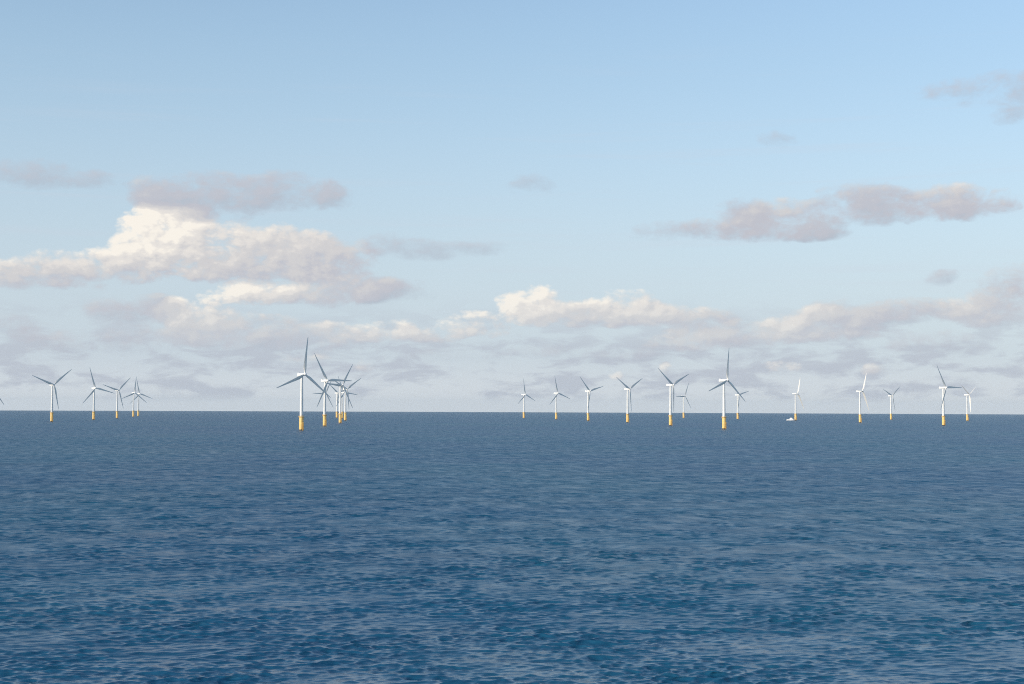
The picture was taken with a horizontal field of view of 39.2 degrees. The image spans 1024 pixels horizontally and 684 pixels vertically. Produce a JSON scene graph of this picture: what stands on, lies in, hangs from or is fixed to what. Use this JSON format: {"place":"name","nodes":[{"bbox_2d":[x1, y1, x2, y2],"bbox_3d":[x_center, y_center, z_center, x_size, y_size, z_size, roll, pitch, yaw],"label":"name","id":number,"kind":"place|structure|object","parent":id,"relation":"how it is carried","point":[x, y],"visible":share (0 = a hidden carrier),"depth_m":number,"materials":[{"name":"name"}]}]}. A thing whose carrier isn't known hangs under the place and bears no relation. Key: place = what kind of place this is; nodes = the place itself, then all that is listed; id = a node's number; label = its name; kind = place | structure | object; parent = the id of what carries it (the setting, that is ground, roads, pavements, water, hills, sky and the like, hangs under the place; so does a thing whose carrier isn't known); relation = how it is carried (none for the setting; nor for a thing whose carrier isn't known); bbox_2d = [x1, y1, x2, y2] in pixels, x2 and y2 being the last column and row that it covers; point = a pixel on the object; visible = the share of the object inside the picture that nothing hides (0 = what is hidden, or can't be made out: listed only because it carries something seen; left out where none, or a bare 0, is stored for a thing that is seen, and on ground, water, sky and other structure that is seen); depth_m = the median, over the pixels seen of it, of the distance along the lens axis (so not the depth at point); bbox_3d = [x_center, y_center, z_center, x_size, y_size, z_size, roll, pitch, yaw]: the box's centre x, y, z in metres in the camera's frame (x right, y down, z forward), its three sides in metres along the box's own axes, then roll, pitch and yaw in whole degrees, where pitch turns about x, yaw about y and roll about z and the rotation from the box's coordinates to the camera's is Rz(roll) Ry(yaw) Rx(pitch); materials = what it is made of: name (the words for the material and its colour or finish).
{"place":"outdoors","nodes":[
{"label":"outdoors","id":0,"kind":"place"},
{"bbox_2d":[0,410,1023,683],"bbox_3d":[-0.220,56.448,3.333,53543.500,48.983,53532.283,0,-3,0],"label":"sea","id":1,"kind":"structure","parent":0,"point":[436,548],"depth_m":331.08,"materials":[{"name":"liquid"}]},
{"bbox_2d":[32,369,71,421],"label":"wind turbine","id":2,"kind":"object","parent":1,"relation":"in","point":[52,412],"visible":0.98,"depth_m":3048.03,"materials":[{"name":"white metal"}]},
{"bbox_2d":[83,369,112,419],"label":"wind turbine","id":3,"kind":"object","parent":1,"relation":"in","point":[93,412],"visible":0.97,"depth_m":3560.49,"materials":[{"name":"white metal"}]},
{"bbox_2d":[105,378,129,417],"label":"wind turbine","id":4,"kind":"object","parent":1,"relation":"in","point":[117,390],"visible":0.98,"depth_m":4024.05,"materials":[{"name":"white metal"}]},
{"bbox_2d":[122,376,146,416],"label":"wind turbine","id":5,"kind":"object","parent":1,"relation":"in","point":[133,410],"visible":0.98,"depth_m":4669.26,"materials":[{"name":"white metal"}]},
{"bbox_2d":[134,382,149,415],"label":"wind turbine","id":6,"kind":"object","parent":1,"relation":"in","point":[138,399],"visible":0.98,"depth_m":5002.58,"materials":[{"name":"white metal"}]},
{"bbox_2d":[277,339,330,429],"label":"wind turbine","id":7,"kind":"object","parent":1,"relation":"in","point":[301,416],"visible":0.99,"depth_m":2009.69,"materials":[{"name":"metal"}]},
{"bbox_2d":[314,353,350,425],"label":"wind turbine","id":8,"kind":"object","parent":1,"relation":"in","point":[325,381],"visible":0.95,"depth_m":2462.98,"materials":[{"name":"white metal"}]},
{"bbox_2d":[327,364,352,422],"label":"wind turbine","id":9,"kind":"object","parent":1,"relation":"in","point":[340,413],"visible":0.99,"depth_m":2966.65,"materials":[{"name":"white metal"}]},
{"bbox_2d":[330,385,350,417],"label":"wind turbine","id":10,"kind":"object","parent":1,"relation":"in","point":[336,393],"visible":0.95,"depth_m":4529.40,"materials":[{"name":"white metal"}]},
{"bbox_2d":[336,377,356,417],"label":"wind turbine","id":11,"kind":"object","parent":1,"relation":"in","point":[343,392],"visible":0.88,"depth_m":4360.08,"materials":[{"name":"white metal"}]},
{"bbox_2d":[335,378,360,420],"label":"wind turbine","id":12,"kind":"object","parent":1,"relation":"in","point":[345,417],"visible":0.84,"depth_m":3569.70,"materials":[{"name":"white metal"}]},
{"bbox_2d":[520,385,534,417],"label":"wind turbine","id":13,"kind":"object","parent":1,"relation":"in","point":[523,401],"visible":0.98,"depth_m":4748.51,"materials":[{"name":"white metal"}]},
{"bbox_2d":[549,379,569,418],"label":"wind turbine","id":14,"kind":"object","parent":1,"relation":"in","point":[557,393],"visible":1,"depth_m":4307.96,"materials":[{"name":"white metal"}]},
{"bbox_2d":[580,377,602,420],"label":"wind turbine","id":15,"kind":"object","parent":1,"relation":"in","point":[588,391],"visible":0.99,"depth_m":3787.12,"materials":[{"name":"white metal"}]},
{"bbox_2d":[619,379,640,421],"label":"wind turbine","id":16,"kind":"object","parent":1,"relation":"in","point":[627,388],"visible":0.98,"depth_m":3374.26,"materials":[{"name":"white metal"}]},
{"bbox_2d":[658,368,688,425],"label":"wind turbine","id":17,"kind":"object","parent":1,"relation":"in","point":[670,415],"visible":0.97,"depth_m":2770.36,"materials":[{"name":"white metal"}]},
{"bbox_2d":[676,383,690,417],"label":"wind turbine","id":18,"kind":"object","parent":1,"relation":"in","point":[683,400],"visible":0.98,"depth_m":5088.69,"materials":[{"name":"white metal"}]},
{"bbox_2d":[709,351,744,428],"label":"wind turbine","id":19,"kind":"object","parent":1,"relation":"in","point":[723,416],"visible":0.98,"depth_m":2297.11,"materials":[{"name":"white metal"}]},
{"bbox_2d":[735,391,747,418],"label":"wind turbine","id":20,"kind":"object","parent":1,"relation":"in","point":[737,394],"visible":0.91,"depth_m":4635.16,"materials":[{"name":"white metal"}]},
{"bbox_2d":[791,380,803,420],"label":"wind turbine","id":21,"kind":"object","parent":1,"relation":"in","point":[795,415],"visible":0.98,"depth_m":4199.46,"materials":[{"name":"white metal"}]},
{"bbox_2d":[856,376,868,422],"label":"wind turbine","id":22,"kind":"object","parent":1,"relation":"in","point":[860,414],"visible":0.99,"depth_m":3560.22,"materials":[{"name":"white metal"}]},
{"bbox_2d":[883,388,898,419],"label":"wind turbine","id":23,"kind":"object","parent":1,"relation":"in","point":[889,395],"visible":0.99,"depth_m":4687.74,"materials":[{"name":"white metal"}]},
{"bbox_2d":[937,366,961,425],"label":"wind turbine","id":24,"kind":"object","parent":1,"relation":"in","point":[943,409],"visible":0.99,"depth_m":2967.00,"materials":[{"name":"white metal"}]},
{"bbox_2d":[961,385,974,420],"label":"wind turbine","id":25,"kind":"object","parent":1,"relation":"in","point":[967,414],"visible":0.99,"depth_m":4316.77,"materials":[{"name":"white metal"}]},
{"bbox_2d":[0,0,1023,413],"label":"sky","id":26,"kind":"structure","parent":0,"point":[461,205],"materials":[{"name":"blue"}]}
]}

